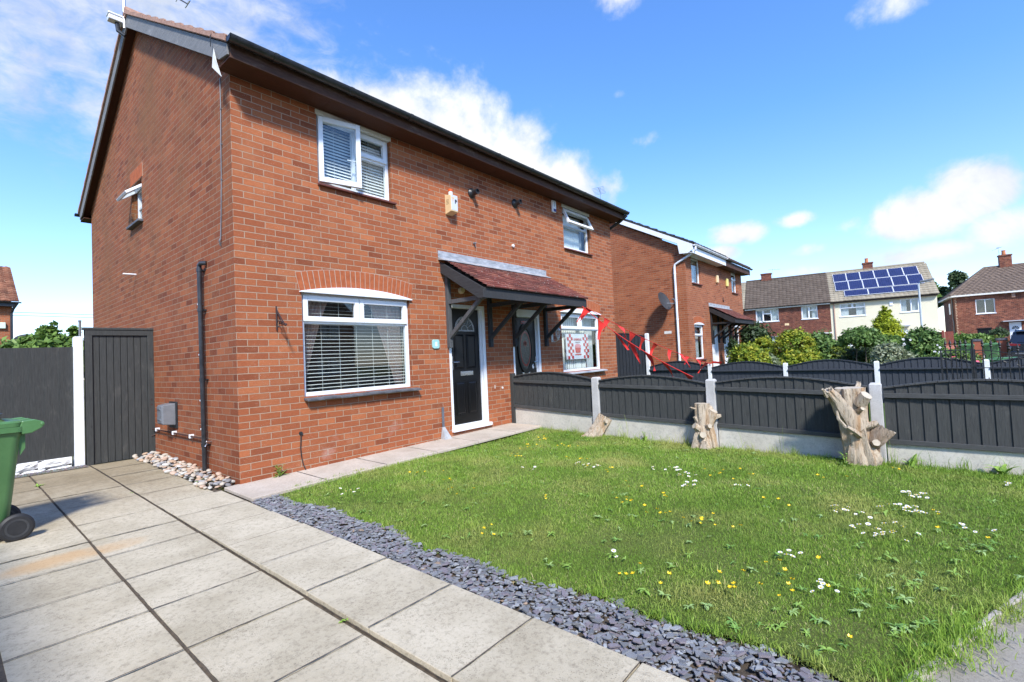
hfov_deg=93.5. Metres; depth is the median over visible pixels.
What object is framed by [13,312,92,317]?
overhead wires
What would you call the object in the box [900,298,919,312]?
window
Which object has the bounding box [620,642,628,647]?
slate chip
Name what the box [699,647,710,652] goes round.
slate chip
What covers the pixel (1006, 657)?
pavement
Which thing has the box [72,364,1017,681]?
ground
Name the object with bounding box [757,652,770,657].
slate chip
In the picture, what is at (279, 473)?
weed
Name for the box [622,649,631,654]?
slate chip
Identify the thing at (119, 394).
garden gate
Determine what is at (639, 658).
slate chip
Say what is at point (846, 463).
weed
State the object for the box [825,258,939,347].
terraced house
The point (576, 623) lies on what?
slate chip
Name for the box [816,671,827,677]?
slate chip
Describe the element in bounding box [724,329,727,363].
front door
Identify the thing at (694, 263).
window
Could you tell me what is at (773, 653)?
slate chip
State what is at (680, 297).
semi detached house
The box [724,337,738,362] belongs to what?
shrub
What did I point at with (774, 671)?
slate chip
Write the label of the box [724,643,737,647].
slate chip
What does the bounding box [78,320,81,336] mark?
clothes pole
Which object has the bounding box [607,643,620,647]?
slate chip
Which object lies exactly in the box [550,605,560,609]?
slate chip
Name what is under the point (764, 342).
shrub
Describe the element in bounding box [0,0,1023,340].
sky
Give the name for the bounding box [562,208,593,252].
window
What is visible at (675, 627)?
slate chip
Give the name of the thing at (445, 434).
broom
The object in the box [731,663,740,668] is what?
slate chip
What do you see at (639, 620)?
slate chip
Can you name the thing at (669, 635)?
slate chip
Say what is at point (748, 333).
shrub
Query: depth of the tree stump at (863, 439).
5.18 m
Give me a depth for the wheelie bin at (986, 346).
23.36 m
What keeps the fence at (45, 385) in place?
on the ground at (524, 432)
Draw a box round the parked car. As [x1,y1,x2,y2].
[1007,329,1023,356]
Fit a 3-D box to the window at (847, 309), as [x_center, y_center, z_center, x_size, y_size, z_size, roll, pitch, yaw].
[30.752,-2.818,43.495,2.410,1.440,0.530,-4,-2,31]
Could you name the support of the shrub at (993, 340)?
on the side road
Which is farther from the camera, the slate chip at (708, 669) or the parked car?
the parked car
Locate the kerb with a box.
[902,590,1023,681]
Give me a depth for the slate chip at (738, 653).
2.07 m
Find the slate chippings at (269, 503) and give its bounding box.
[252,494,838,681]
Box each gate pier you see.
[973,339,982,358]
[995,338,1007,356]
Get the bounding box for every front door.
[451,309,481,424]
[515,318,537,374]
[712,327,716,366]
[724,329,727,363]
[1009,322,1021,338]
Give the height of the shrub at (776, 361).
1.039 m
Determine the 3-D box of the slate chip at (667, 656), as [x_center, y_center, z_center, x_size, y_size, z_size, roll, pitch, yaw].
[0.667,1.370,2.085,0.060,0.006,0.030,-14,2,-15]
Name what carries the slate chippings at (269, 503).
on the border soil
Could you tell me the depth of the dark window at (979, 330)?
42.01 m
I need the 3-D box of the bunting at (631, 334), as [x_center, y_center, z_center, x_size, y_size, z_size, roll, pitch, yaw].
[3.274,0.062,10.860,5.303,1.584,0.417,-1,-3,-44]
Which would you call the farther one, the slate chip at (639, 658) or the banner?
the banner
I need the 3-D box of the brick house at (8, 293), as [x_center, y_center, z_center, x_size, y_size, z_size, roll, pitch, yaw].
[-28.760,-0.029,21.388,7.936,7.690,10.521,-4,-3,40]
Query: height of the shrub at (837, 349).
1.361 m
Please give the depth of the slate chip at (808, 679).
1.90 m
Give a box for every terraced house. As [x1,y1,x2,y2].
[741,282,745,315]
[745,268,831,348]
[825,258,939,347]
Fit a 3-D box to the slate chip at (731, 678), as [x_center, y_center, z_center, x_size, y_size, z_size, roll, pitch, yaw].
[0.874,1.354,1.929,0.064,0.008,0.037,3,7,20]
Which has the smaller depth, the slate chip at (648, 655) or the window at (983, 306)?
the slate chip at (648, 655)
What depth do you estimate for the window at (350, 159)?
6.55 m
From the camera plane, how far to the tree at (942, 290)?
57.16 m
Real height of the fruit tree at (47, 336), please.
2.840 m
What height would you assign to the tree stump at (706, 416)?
0.648 m
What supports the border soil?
on the ground at (524, 432)
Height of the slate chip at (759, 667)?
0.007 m
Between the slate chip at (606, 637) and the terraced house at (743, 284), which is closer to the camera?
the slate chip at (606, 637)
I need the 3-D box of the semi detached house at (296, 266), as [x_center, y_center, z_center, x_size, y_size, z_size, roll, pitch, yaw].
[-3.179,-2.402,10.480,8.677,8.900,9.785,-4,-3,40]
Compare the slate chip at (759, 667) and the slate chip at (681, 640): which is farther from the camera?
the slate chip at (681, 640)
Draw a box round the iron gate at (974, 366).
[940,339,1023,379]
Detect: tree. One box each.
[0,320,83,368]
[835,325,886,361]
[934,280,941,297]
[937,286,949,307]
[938,270,968,299]
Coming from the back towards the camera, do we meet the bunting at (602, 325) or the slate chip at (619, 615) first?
the bunting at (602, 325)
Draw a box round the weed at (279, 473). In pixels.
[273,465,289,477]
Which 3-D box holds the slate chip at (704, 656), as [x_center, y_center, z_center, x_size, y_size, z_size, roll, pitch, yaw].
[0.822,1.352,2.063,0.042,0.009,0.043,-2,-2,-14]
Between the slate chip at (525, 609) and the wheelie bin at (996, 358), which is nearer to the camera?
the slate chip at (525, 609)
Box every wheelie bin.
[0,417,44,541]
[958,344,974,355]
[983,343,999,358]
[988,357,1014,361]
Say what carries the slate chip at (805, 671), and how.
on the slate chippings at (269, 503)
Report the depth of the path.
5.90 m
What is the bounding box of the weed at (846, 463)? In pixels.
[839,452,855,466]
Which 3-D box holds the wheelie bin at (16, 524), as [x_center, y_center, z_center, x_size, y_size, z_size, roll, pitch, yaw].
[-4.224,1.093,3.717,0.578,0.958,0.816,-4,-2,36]
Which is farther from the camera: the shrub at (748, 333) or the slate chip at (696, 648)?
the shrub at (748, 333)
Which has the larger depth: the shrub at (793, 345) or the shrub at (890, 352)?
the shrub at (793, 345)
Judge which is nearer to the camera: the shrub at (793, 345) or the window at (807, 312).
the shrub at (793, 345)
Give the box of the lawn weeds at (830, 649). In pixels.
[307,432,1023,656]
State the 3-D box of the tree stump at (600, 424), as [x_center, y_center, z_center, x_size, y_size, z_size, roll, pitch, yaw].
[1.322,1.358,7.467,0.508,0.484,0.268,-3,-2,0]
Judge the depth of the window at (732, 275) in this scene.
21.38 m
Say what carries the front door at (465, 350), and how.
in the semi detached house at (296, 266)
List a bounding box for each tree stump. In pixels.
[581,413,611,436]
[690,403,720,448]
[822,382,895,466]
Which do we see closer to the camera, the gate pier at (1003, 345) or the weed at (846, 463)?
the weed at (846, 463)
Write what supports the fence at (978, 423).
on the ground at (524, 432)
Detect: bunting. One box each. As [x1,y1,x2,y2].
[577,306,692,379]
[580,307,709,372]
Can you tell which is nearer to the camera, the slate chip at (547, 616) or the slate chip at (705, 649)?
the slate chip at (705, 649)
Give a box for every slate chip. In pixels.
[515,591,524,596]
[521,606,528,612]
[543,613,550,621]
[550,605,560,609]
[554,617,562,622]
[562,590,567,596]
[571,621,580,624]
[590,618,601,622]
[592,624,598,630]
[600,636,611,639]
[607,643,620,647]
[609,619,616,623]
[616,613,622,618]
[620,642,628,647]
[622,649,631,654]
[625,610,633,615]
[625,650,632,657]
[630,631,639,636]
[633,638,641,643]
[635,617,644,625]
[636,651,646,654]
[637,655,644,661]
[644,652,652,657]
[650,646,656,652]
[657,639,668,646]
[661,653,671,660]
[663,624,671,629]
[666,633,673,637]
[670,626,680,629]
[674,638,685,643]
[677,662,689,667]
[693,646,701,653]
[695,650,701,656]
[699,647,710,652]
[699,652,710,659]
[704,667,713,672]
[712,658,721,665]
[719,656,731,662]
[721,674,738,681]
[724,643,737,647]
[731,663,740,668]
[733,651,745,656]
[745,655,754,661]
[755,665,766,669]
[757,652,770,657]
[763,667,771,674]
[768,648,776,655]
[771,666,777,674]
[776,657,789,663]
[797,672,812,678]
[800,667,810,674]
[804,678,816,681]
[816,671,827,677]
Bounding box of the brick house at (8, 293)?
[0,266,29,344]
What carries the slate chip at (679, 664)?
on the slate chippings at (269, 503)
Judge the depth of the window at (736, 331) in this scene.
21.35 m
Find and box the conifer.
[862,305,906,360]
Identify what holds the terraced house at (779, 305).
on the ground at (524, 432)
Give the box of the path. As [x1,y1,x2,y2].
[224,423,540,501]
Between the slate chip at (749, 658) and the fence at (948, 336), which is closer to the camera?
the slate chip at (749, 658)
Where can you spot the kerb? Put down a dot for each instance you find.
(1011, 600)
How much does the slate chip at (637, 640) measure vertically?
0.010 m
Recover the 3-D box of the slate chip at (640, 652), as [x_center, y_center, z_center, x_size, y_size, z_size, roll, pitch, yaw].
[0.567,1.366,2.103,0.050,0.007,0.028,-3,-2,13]
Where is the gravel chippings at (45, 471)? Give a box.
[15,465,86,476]
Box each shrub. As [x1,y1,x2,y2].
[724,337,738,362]
[727,340,772,363]
[736,317,775,355]
[745,335,778,354]
[768,326,825,365]
[769,354,782,365]
[803,329,845,358]
[826,342,861,361]
[834,343,900,363]
[865,341,917,363]
[875,333,904,345]
[899,324,947,357]
[933,344,985,362]
[991,334,1009,353]
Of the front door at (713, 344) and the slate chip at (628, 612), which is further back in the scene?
the front door at (713, 344)
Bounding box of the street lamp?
[918,278,933,325]
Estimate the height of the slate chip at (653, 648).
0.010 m
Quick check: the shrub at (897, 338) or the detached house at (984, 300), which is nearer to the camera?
the shrub at (897, 338)
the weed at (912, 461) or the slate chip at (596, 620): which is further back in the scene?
the weed at (912, 461)
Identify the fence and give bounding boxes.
[0,337,84,474]
[510,372,1023,474]
[616,333,1023,402]
[939,330,953,347]
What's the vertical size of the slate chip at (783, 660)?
0.011 m
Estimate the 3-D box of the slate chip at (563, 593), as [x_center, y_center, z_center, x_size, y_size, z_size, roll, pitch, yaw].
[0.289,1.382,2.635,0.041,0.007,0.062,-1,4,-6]
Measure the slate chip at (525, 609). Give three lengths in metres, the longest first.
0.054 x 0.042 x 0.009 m
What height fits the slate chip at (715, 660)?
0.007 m
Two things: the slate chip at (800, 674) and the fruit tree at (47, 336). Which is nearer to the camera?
the slate chip at (800, 674)
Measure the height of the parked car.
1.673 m
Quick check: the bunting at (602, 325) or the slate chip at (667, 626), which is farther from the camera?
the bunting at (602, 325)
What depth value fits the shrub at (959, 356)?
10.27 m
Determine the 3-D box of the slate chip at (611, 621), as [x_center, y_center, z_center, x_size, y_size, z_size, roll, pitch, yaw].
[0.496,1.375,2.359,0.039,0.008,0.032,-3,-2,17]
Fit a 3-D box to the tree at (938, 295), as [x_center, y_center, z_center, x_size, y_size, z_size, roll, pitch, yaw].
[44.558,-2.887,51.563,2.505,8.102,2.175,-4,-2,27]
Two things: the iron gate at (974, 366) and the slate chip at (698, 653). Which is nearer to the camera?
the slate chip at (698, 653)
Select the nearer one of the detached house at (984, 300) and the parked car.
the parked car
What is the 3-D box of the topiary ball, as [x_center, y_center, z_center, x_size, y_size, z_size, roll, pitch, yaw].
[35.586,-0.046,35.036,1.149,2.010,1.166,-3,-2,-4]
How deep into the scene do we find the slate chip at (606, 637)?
2.24 m
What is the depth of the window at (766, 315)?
47.01 m
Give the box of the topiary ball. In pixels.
[988,327,1010,338]
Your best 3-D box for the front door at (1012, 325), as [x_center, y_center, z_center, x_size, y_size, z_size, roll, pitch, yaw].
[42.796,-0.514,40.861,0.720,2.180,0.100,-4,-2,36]
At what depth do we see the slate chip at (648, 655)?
2.09 m
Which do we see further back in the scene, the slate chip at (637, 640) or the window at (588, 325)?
the window at (588, 325)
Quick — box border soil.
[259,495,882,681]
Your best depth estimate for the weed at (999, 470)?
4.66 m
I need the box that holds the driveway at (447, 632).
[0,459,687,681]
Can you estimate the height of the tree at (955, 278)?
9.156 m
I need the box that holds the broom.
[441,407,451,439]
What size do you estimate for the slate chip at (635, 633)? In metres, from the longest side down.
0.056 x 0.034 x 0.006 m
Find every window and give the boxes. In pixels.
[116,183,141,218]
[302,293,409,396]
[316,115,388,200]
[561,312,599,371]
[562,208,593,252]
[691,258,698,282]
[694,325,703,358]
[731,273,735,292]
[734,327,738,343]
[756,308,778,322]
[801,305,818,319]
[839,302,866,316]
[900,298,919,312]
[975,298,995,314]
[976,328,990,334]
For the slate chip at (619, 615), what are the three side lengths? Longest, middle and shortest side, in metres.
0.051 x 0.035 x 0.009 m
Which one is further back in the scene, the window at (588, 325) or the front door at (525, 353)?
the window at (588, 325)
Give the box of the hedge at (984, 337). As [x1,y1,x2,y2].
[948,331,995,349]
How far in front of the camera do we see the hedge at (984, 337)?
27.32 m
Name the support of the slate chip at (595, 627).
on the slate chippings at (269, 503)
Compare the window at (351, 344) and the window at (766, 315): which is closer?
the window at (351, 344)
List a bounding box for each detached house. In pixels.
[74,0,629,486]
[593,186,753,366]
[937,246,1023,352]
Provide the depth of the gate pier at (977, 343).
25.36 m
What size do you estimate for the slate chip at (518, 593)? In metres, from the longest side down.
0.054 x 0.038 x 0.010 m
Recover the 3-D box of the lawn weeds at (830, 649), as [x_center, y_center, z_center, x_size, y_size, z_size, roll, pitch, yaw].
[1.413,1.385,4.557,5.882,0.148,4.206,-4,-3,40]
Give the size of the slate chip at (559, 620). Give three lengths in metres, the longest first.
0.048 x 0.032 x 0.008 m
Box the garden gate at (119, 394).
[82,327,155,465]
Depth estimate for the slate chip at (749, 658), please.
2.04 m
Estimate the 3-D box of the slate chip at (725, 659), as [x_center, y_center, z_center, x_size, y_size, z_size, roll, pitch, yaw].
[0.906,1.349,2.043,0.048,0.010,0.026,-2,-2,-23]
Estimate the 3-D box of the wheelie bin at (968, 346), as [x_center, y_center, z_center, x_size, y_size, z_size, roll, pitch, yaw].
[22.831,0.657,24.157,0.622,1.030,0.878,-5,-3,44]
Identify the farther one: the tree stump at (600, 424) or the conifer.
the conifer
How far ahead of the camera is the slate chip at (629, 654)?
2.09 m
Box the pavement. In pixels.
[923,603,1023,681]
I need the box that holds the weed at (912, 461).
[901,453,925,468]
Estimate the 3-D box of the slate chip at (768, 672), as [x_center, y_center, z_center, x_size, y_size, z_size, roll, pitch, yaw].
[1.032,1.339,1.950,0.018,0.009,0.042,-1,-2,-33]
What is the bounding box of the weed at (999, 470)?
[983,464,1017,474]
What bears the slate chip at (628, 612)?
on the slate chippings at (269, 503)
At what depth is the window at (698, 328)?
17.63 m
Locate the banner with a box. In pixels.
[565,334,588,359]
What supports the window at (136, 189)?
in the semi detached house at (296, 266)

